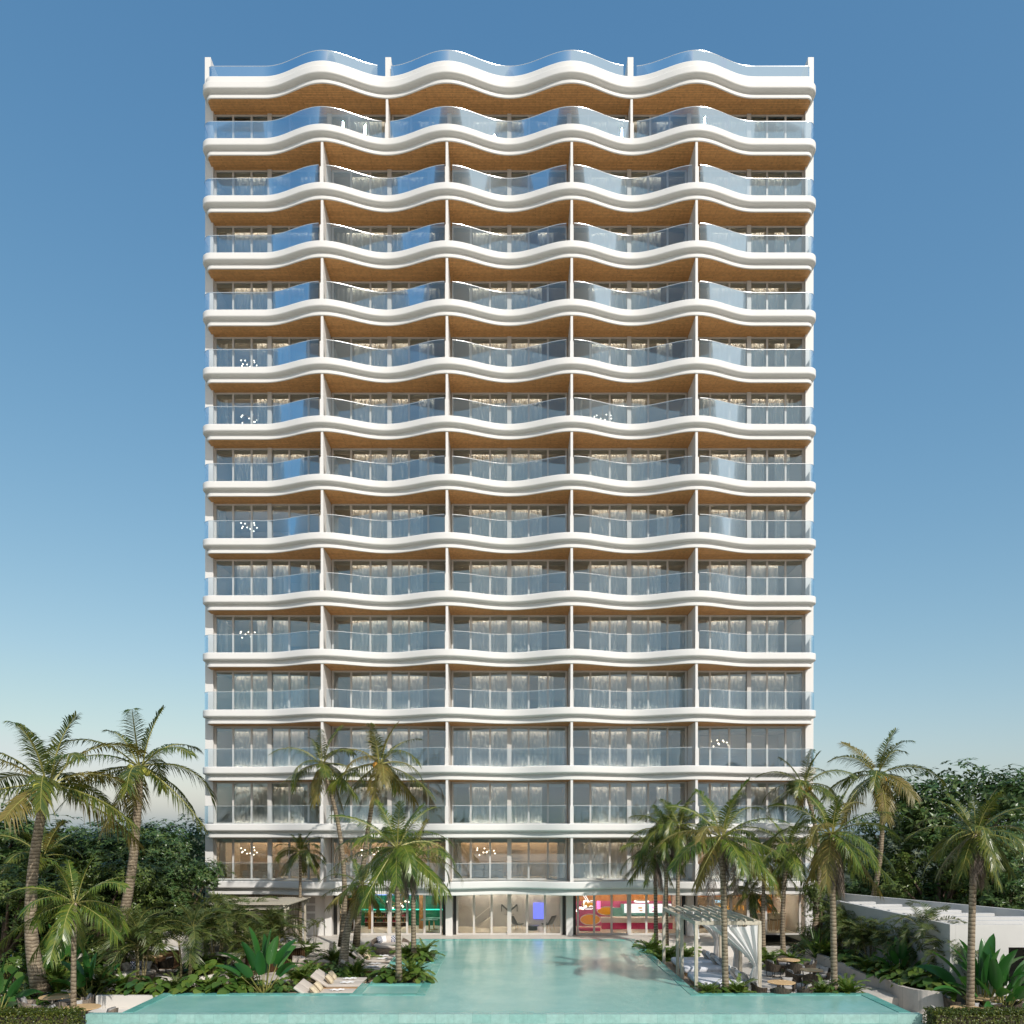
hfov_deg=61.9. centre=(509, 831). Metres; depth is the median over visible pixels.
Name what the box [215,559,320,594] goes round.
window
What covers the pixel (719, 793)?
window
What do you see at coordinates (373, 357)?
window
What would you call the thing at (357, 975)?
ground cover
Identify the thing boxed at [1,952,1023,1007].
garden terrace
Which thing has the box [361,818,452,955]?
palm tree
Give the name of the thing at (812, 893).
broadleaf tree
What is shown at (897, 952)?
banana plant
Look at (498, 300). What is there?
window
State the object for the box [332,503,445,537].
window
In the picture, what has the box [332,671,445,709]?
window
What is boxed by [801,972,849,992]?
fern plant
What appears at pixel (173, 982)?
fern plant
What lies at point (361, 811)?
window
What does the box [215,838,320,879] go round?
window
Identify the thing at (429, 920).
dining table
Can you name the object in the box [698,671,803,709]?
window
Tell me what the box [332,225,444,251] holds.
window
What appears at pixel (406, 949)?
fern plant
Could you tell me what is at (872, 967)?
broad leaved plant
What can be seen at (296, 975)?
fern plant
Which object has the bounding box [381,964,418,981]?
fern plant
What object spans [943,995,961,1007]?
tub chair
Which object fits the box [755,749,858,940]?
palm tree
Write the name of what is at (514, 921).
lounge chair
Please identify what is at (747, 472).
window
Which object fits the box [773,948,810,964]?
fern plant
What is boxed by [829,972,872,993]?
fern plant
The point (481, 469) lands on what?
window
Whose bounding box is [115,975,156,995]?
broad leaved plant
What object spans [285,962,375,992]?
lounger deck
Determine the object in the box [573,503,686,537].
window
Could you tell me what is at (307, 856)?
palm tree
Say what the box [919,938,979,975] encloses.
areca palm
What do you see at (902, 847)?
broadleaf tree
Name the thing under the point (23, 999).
pillow
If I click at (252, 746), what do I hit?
window
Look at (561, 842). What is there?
window
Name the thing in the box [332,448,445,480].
window
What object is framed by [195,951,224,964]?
fern plant
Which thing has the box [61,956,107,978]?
broad leaved plant
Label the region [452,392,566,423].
window
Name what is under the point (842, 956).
broad leaved plant
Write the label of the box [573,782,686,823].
window
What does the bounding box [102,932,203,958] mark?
garden wall
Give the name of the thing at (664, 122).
window
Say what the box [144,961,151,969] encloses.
pillow
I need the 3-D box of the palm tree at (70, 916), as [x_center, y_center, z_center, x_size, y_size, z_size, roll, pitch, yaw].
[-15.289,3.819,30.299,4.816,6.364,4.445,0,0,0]
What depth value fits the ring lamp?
52.33 m
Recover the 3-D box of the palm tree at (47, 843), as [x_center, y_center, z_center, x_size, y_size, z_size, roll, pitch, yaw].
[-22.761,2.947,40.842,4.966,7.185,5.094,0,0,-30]
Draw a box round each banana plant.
[0,960,42,1009]
[19,924,101,973]
[47,948,120,999]
[216,927,304,992]
[873,937,920,977]
[915,934,1023,1005]
[949,944,1023,1007]
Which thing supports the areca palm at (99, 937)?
on the garden terrace at (887, 996)
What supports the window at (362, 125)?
in the apartment building
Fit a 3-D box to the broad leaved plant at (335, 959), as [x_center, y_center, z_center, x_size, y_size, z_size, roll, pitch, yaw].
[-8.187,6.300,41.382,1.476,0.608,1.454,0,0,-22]
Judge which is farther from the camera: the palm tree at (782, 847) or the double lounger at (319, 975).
the palm tree at (782, 847)
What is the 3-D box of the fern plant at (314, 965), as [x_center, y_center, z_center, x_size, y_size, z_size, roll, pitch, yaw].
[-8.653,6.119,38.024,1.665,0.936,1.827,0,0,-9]
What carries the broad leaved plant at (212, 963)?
on the planting bed
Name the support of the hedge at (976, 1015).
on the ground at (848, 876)
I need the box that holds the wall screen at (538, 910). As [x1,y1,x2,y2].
[533,903,543,918]
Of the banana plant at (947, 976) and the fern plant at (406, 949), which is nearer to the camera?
the banana plant at (947, 976)
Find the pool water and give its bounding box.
[136,940,895,1011]
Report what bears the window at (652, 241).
in the apartment building
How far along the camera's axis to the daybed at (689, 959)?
39.29 m
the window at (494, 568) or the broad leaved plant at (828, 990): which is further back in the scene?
the window at (494, 568)
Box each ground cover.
[102,984,287,994]
[322,968,376,979]
[829,952,934,990]
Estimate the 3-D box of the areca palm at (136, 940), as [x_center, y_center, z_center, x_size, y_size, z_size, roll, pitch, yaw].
[-15.682,4.798,36.321,4.226,3.617,3.849,0,0,-27]
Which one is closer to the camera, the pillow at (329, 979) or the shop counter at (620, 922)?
the pillow at (329, 979)
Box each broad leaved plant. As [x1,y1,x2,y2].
[0,952,45,990]
[0,987,33,1008]
[33,997,51,1006]
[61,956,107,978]
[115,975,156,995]
[133,976,175,996]
[167,974,218,994]
[173,959,215,973]
[193,959,229,975]
[201,972,255,993]
[222,948,239,965]
[265,980,297,992]
[323,961,348,975]
[329,957,338,965]
[333,966,360,977]
[363,963,412,983]
[399,967,436,983]
[406,949,435,962]
[638,948,656,954]
[706,986,732,992]
[787,938,812,952]
[824,948,865,963]
[824,987,843,992]
[860,960,898,978]
[874,964,909,985]
[890,965,933,987]
[907,971,957,987]
[919,978,965,1001]
[1001,996,1023,1006]
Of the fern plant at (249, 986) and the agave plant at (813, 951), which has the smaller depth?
the fern plant at (249, 986)
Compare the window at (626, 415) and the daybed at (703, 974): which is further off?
the window at (626, 415)
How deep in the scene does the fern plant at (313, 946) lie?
44.55 m
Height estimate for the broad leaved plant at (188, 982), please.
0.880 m
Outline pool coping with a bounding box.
[124,939,909,1011]
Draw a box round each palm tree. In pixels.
[0,711,147,995]
[0,819,89,927]
[0,850,144,1007]
[46,705,217,962]
[269,725,364,946]
[270,832,326,942]
[320,854,394,966]
[324,721,434,946]
[327,799,463,981]
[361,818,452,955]
[619,832,685,941]
[627,800,710,945]
[638,792,721,952]
[655,777,792,992]
[719,875,778,925]
[727,828,810,953]
[739,815,828,952]
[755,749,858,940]
[764,778,911,990]
[819,728,948,895]
[903,788,1023,1007]
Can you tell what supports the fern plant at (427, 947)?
on the planter soil
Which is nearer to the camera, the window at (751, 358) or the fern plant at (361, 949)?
the fern plant at (361, 949)
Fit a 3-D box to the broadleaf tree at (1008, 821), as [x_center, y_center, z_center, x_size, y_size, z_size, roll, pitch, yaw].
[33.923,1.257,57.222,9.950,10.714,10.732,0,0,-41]
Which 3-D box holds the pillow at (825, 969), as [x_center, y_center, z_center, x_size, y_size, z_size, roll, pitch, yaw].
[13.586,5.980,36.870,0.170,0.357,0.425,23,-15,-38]
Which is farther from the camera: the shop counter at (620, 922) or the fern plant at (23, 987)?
the shop counter at (620, 922)
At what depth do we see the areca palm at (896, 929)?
36.63 m
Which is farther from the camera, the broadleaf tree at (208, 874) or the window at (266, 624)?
the window at (266, 624)
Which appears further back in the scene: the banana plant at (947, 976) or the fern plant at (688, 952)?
the fern plant at (688, 952)
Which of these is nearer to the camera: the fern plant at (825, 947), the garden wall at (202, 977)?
the garden wall at (202, 977)
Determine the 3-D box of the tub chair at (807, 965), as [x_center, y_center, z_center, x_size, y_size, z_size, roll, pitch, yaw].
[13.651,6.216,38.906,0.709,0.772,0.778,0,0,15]
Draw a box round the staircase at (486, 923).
[475,906,490,927]
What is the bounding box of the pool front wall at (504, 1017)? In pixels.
[86,1012,922,1023]
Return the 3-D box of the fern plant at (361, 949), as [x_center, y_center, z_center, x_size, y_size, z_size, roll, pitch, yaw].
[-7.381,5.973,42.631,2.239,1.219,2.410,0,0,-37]
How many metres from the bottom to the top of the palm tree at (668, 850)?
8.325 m
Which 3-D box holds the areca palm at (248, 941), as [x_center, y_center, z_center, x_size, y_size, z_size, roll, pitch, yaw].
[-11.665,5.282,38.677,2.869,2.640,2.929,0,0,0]
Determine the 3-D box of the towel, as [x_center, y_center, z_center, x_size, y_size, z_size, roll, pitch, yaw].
[-6.811,6.238,33.760,0.588,0.083,0.400,0,0,-20]
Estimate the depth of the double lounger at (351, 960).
39.79 m
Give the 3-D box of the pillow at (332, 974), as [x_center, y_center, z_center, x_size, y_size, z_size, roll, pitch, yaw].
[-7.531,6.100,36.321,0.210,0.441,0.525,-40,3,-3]
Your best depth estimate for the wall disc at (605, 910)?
55.30 m
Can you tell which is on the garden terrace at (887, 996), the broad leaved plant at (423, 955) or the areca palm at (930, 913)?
the areca palm at (930, 913)
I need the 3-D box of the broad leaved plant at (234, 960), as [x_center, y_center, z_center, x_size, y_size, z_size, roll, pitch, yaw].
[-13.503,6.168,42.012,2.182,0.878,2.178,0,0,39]
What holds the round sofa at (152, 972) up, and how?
on the garden terrace at (887, 996)
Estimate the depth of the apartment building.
50.26 m
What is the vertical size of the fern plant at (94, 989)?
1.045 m
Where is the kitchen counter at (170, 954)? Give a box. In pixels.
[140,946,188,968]
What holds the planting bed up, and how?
on the garden terrace at (887, 996)
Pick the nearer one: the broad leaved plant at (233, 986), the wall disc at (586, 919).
the broad leaved plant at (233, 986)
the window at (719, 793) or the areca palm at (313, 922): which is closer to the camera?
the areca palm at (313, 922)
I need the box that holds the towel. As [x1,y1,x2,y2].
[330,988,344,990]
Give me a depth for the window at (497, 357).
50.93 m
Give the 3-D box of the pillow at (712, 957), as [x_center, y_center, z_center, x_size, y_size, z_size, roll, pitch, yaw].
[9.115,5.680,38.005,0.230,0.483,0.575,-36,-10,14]
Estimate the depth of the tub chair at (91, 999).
32.66 m
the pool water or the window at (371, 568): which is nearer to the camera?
the pool water
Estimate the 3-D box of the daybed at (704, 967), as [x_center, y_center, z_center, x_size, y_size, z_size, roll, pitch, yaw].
[8.565,6.050,37.725,1.960,0.360,1.518,0,0,0]
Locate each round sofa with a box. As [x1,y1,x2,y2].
[116,964,158,981]
[371,938,409,954]
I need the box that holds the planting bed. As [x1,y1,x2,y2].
[163,968,220,979]
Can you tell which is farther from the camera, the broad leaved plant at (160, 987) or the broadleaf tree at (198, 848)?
the broadleaf tree at (198, 848)
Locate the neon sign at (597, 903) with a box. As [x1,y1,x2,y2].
[583,897,600,908]
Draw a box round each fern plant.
[1,981,42,996]
[22,952,82,986]
[27,972,81,996]
[64,977,113,998]
[68,961,119,992]
[98,967,138,990]
[156,972,189,991]
[185,969,227,992]
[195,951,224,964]
[220,968,268,992]
[275,958,325,985]
[294,938,321,956]
[299,959,328,979]
[314,941,351,963]
[338,956,373,976]
[340,941,382,959]
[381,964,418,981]
[389,941,420,957]
[394,957,435,979]
[404,938,444,957]
[631,933,667,950]
[649,950,672,961]
[650,940,679,960]
[665,943,701,957]
[690,978,727,993]
[721,973,757,992]
[748,947,784,963]
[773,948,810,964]
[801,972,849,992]
[804,940,845,955]
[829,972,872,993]
[845,949,895,972]
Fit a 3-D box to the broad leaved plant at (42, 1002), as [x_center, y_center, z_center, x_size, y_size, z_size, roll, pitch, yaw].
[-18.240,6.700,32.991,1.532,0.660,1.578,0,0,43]
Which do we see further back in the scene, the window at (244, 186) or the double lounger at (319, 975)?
the window at (244, 186)
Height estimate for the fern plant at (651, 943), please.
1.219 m
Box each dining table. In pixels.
[38,993,69,1002]
[63,1003,101,1018]
[420,919,437,931]
[426,917,439,929]
[767,980,795,986]
[777,958,799,974]
[800,968,823,985]
[950,1005,976,1008]
[963,994,1000,1005]
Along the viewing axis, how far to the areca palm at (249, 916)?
43.62 m
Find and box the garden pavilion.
[836,893,1023,1004]
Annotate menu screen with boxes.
[624,904,644,912]
[649,904,670,912]
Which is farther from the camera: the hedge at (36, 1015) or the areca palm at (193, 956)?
the areca palm at (193, 956)
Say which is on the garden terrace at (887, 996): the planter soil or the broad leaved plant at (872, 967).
the planter soil
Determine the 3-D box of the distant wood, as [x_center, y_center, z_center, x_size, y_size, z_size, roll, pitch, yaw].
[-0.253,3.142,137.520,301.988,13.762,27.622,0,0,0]
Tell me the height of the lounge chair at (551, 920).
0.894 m
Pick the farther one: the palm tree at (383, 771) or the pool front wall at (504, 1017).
the palm tree at (383, 771)
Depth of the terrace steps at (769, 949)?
46.20 m
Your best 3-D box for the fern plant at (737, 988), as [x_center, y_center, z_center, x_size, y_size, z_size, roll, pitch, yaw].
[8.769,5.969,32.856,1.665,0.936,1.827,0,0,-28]
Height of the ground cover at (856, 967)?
0.216 m
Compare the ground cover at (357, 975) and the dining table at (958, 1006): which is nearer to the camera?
the dining table at (958, 1006)
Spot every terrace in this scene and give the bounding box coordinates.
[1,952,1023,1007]
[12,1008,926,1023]
[280,935,729,951]
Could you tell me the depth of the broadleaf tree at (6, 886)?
37.05 m
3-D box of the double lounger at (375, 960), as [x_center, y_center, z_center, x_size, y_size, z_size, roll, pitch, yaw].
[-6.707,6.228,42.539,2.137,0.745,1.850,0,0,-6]
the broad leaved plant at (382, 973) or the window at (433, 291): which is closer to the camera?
the broad leaved plant at (382, 973)
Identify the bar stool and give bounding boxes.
[769,919,776,930]
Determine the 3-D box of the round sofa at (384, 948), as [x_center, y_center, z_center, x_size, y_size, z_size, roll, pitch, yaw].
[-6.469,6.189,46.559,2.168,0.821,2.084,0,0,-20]
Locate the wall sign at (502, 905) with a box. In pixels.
[501,904,516,914]
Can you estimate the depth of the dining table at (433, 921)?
53.17 m
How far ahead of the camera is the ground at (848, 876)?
406.99 m
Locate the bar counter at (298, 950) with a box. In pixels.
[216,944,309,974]
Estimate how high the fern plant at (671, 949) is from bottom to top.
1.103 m
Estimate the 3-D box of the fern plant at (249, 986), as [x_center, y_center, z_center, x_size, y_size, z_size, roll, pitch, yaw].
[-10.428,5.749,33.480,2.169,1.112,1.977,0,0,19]
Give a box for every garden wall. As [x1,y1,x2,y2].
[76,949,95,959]
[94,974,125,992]
[96,995,153,1007]
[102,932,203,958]
[156,971,228,984]
[665,946,745,956]
[805,949,949,1013]
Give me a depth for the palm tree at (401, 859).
34.21 m
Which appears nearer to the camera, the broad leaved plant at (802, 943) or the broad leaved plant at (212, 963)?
the broad leaved plant at (212, 963)
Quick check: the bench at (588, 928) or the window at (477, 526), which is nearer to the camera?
the window at (477, 526)
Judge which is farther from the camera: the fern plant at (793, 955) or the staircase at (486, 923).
the staircase at (486, 923)
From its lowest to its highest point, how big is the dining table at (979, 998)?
0.765 m
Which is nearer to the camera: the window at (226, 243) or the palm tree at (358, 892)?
the palm tree at (358, 892)
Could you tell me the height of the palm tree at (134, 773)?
11.696 m
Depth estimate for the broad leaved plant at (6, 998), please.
33.14 m
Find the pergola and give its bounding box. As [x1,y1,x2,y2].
[210,897,310,954]
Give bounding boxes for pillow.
[20,996,27,1002]
[121,962,130,971]
[130,960,141,969]
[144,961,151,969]
[292,955,300,962]
[296,957,305,965]
[309,985,318,992]
[314,981,322,991]
[325,974,333,983]
[328,971,336,979]
[376,936,382,943]
[386,935,390,941]
[701,949,707,958]
[710,954,716,964]
[714,956,721,964]
[729,968,737,979]
[734,969,743,979]
[740,972,748,979]
[782,977,792,985]
[819,966,828,973]
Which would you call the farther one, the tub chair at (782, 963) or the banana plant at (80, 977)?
the tub chair at (782, 963)
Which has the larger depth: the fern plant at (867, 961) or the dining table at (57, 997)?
the fern plant at (867, 961)
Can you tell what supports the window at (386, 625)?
in the apartment building
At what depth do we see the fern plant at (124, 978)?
33.52 m
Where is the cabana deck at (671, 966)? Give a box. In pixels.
[665,962,700,992]
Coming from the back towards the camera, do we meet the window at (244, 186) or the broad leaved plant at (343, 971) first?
the window at (244, 186)
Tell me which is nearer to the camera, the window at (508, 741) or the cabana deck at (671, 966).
the cabana deck at (671, 966)
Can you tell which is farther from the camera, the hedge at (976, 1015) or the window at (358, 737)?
the window at (358, 737)
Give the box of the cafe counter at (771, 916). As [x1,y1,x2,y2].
[755,912,785,929]
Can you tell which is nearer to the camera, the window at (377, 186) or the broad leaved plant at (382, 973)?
the broad leaved plant at (382, 973)
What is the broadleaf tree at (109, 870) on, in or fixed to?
on the garden terrace at (887, 996)
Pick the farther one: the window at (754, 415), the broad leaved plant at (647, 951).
the window at (754, 415)
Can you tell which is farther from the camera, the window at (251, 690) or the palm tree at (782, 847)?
the window at (251, 690)
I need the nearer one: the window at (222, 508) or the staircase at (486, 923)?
the window at (222, 508)
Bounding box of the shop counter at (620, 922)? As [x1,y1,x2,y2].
[600,916,673,928]
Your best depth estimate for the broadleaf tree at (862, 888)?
52.70 m
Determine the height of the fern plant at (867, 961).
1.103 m
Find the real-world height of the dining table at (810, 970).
0.765 m
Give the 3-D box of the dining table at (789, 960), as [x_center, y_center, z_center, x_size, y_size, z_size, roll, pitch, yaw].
[12.815,6.227,39.130,1.008,0.765,1.008,0,0,0]
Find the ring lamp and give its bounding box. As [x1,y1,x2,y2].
[634,895,648,902]
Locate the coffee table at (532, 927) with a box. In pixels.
[528,925,538,929]
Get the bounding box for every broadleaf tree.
[0,798,86,942]
[0,863,83,978]
[2,813,144,948]
[11,852,168,961]
[57,814,192,927]
[100,830,211,930]
[137,853,235,949]
[141,813,204,909]
[795,877,842,941]
[813,842,871,918]
[841,864,929,900]
[842,801,952,901]
[875,828,993,903]
[876,758,1023,907]
[921,817,1023,909]
[957,771,1023,905]
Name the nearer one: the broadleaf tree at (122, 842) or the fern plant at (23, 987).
the fern plant at (23, 987)
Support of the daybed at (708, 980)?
on the cabana deck at (671, 966)
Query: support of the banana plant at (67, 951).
on the garden terrace at (887, 996)
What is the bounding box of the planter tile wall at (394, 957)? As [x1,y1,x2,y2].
[391,952,438,960]
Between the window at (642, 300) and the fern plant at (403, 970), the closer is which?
the fern plant at (403, 970)
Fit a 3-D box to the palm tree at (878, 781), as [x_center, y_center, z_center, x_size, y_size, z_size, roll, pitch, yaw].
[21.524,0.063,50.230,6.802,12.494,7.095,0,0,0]
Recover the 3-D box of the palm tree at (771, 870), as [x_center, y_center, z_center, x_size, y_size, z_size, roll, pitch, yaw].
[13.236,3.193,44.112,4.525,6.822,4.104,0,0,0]
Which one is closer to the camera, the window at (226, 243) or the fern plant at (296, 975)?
the fern plant at (296, 975)
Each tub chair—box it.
[17,997,36,1006]
[20,1002,41,1007]
[49,1002,67,1007]
[56,989,69,1002]
[66,1000,87,1022]
[79,993,95,1010]
[157,957,174,971]
[750,982,767,992]
[765,960,781,977]
[770,987,790,993]
[776,955,792,967]
[777,978,795,992]
[784,963,801,974]
[785,970,801,986]
[796,985,813,992]
[802,960,816,974]
[802,974,820,986]
[814,966,830,981]
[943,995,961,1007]
[982,1004,1005,1007]
[1006,1000,1022,1007]
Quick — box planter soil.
[379,974,420,982]
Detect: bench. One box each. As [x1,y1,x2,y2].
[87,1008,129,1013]
[579,927,599,930]
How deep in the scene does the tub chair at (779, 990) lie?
32.14 m
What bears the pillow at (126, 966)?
on the round sofa at (152, 972)
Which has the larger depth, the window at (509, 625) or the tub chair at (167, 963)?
the window at (509, 625)
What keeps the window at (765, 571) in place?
in the apartment building
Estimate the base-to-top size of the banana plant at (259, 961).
2.696 m
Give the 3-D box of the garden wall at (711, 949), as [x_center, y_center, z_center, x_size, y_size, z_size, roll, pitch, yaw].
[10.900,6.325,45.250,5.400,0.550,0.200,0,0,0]
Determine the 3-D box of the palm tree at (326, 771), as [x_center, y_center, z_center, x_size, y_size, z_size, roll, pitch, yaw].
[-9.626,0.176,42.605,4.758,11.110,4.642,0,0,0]
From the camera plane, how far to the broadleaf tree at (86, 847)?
43.31 m
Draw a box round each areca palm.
[77,900,161,969]
[88,903,191,979]
[139,893,245,978]
[166,902,230,946]
[175,889,268,963]
[204,894,281,947]
[219,921,278,977]
[236,906,307,950]
[307,918,325,941]
[810,900,854,951]
[820,913,867,954]
[836,916,885,960]
[855,917,892,960]
[874,919,922,966]
[879,899,967,945]
[906,921,963,954]
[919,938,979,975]
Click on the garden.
(772, 940)
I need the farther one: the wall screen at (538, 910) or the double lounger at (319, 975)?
the wall screen at (538, 910)
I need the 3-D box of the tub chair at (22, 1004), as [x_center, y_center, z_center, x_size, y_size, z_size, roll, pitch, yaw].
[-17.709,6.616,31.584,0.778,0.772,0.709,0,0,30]
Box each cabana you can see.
[662,905,738,975]
[680,912,761,991]
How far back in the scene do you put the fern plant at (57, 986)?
34.14 m
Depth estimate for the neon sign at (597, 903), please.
51.38 m
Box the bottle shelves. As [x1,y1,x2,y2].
[364,912,408,925]
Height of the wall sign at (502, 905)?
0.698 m
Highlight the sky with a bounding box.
[0,0,1023,834]
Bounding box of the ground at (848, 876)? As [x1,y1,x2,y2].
[0,835,988,889]
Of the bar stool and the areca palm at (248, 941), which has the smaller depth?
the areca palm at (248, 941)
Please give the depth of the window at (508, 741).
50.95 m
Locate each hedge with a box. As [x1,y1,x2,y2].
[0,1004,86,1023]
[921,1005,1023,1023]
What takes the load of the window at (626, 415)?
in the apartment building
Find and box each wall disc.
[580,914,599,924]
[582,901,592,907]
[597,906,613,915]
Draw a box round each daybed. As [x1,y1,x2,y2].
[671,957,711,966]
[679,962,721,975]
[688,972,731,983]
[698,977,747,989]
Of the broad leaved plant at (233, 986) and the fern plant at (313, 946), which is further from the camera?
the fern plant at (313, 946)
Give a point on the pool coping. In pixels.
(426, 984)
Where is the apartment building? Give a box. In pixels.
[203,50,815,935]
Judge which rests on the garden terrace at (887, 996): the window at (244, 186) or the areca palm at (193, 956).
the areca palm at (193, 956)
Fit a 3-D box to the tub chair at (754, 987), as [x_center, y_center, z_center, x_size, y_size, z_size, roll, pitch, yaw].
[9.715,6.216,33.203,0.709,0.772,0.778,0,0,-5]
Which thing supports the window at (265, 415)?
in the apartment building
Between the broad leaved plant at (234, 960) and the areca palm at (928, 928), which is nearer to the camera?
the areca palm at (928, 928)
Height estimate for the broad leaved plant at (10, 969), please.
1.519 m
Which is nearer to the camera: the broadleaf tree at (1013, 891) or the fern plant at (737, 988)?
the fern plant at (737, 988)
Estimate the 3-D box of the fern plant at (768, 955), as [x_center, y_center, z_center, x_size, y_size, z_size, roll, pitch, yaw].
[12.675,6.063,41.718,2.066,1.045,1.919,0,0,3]
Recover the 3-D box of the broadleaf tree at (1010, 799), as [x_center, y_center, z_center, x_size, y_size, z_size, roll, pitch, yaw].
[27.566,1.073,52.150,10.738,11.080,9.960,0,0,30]
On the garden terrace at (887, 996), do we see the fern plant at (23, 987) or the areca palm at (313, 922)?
the fern plant at (23, 987)
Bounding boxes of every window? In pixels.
[215,114,385,137]
[215,169,319,194]
[215,225,319,251]
[215,281,320,309]
[215,336,320,366]
[215,392,320,423]
[215,448,320,480]
[215,503,320,537]
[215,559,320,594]
[215,615,320,651]
[215,671,320,709]
[215,726,320,766]
[215,782,319,823]
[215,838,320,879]
[332,169,444,194]
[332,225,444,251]
[332,281,445,309]
[332,336,445,366]
[332,392,445,423]
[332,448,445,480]
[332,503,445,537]
[332,559,445,594]
[332,615,445,651]
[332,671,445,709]
[332,726,445,766]
[332,782,445,823]
[332,838,445,879]
[392,114,626,137]
[452,169,566,194]
[452,225,566,251]
[452,281,566,309]
[452,336,566,366]
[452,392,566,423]
[452,448,566,480]
[452,503,566,537]
[452,559,566,594]
[452,615,566,651]
[452,671,566,709]
[452,726,566,766]
[452,782,566,823]
[452,838,566,879]
[573,281,686,309]
[573,336,686,366]
[573,392,686,423]
[573,448,686,480]
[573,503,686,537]
[573,559,686,594]
[573,615,686,651]
[573,671,686,709]
[573,726,686,766]
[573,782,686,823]
[573,838,686,879]
[574,169,686,194]
[574,225,686,251]
[633,114,803,137]
[698,281,803,309]
[698,336,803,366]
[698,392,803,423]
[698,448,803,480]
[698,503,803,537]
[698,559,803,594]
[698,615,803,651]
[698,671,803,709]
[698,726,803,766]
[698,782,803,823]
[699,169,803,194]
[699,225,803,251]
[705,838,803,879]
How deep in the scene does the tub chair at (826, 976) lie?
36.51 m
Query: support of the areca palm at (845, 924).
on the garden terrace at (887, 996)
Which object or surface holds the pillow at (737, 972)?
on the daybed at (708, 980)
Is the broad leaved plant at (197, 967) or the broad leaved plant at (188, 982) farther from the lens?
the broad leaved plant at (197, 967)
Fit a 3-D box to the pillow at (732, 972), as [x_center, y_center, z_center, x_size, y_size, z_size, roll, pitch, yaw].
[9.015,5.680,34.218,0.230,0.483,0.575,-36,-10,14]
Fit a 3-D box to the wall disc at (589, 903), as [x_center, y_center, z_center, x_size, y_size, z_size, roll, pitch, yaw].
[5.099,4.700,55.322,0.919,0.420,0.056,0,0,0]
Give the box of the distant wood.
[0,819,937,885]
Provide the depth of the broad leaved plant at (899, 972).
35.24 m
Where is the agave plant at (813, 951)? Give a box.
[791,924,837,958]
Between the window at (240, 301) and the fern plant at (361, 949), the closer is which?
the fern plant at (361, 949)
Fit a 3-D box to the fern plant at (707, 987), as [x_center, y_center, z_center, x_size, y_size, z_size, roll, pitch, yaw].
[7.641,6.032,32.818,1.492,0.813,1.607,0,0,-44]
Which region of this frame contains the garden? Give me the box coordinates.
[14,891,829,951]
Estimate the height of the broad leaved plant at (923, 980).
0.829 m
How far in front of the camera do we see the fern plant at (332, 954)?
41.95 m
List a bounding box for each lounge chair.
[511,916,523,929]
[542,915,556,927]
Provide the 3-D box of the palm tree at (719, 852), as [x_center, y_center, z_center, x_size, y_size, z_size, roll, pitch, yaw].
[8.044,2.240,33.097,5.227,8.725,5.044,0,0,-27]
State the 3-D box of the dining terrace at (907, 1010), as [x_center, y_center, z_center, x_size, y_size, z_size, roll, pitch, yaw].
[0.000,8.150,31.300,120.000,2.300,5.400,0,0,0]
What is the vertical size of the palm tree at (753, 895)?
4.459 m
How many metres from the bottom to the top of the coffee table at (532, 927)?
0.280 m
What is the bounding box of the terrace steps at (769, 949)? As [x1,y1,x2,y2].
[660,946,798,955]
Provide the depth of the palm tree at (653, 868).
46.07 m
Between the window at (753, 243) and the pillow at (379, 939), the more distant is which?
the window at (753, 243)
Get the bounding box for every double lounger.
[293,978,355,992]
[310,969,366,988]
[340,956,388,972]
[352,949,394,962]
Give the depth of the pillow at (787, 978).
34.12 m
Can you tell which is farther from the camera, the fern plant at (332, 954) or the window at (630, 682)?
the window at (630, 682)
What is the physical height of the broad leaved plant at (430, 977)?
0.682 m
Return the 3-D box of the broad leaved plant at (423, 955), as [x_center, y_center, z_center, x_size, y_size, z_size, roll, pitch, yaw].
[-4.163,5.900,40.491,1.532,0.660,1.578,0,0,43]

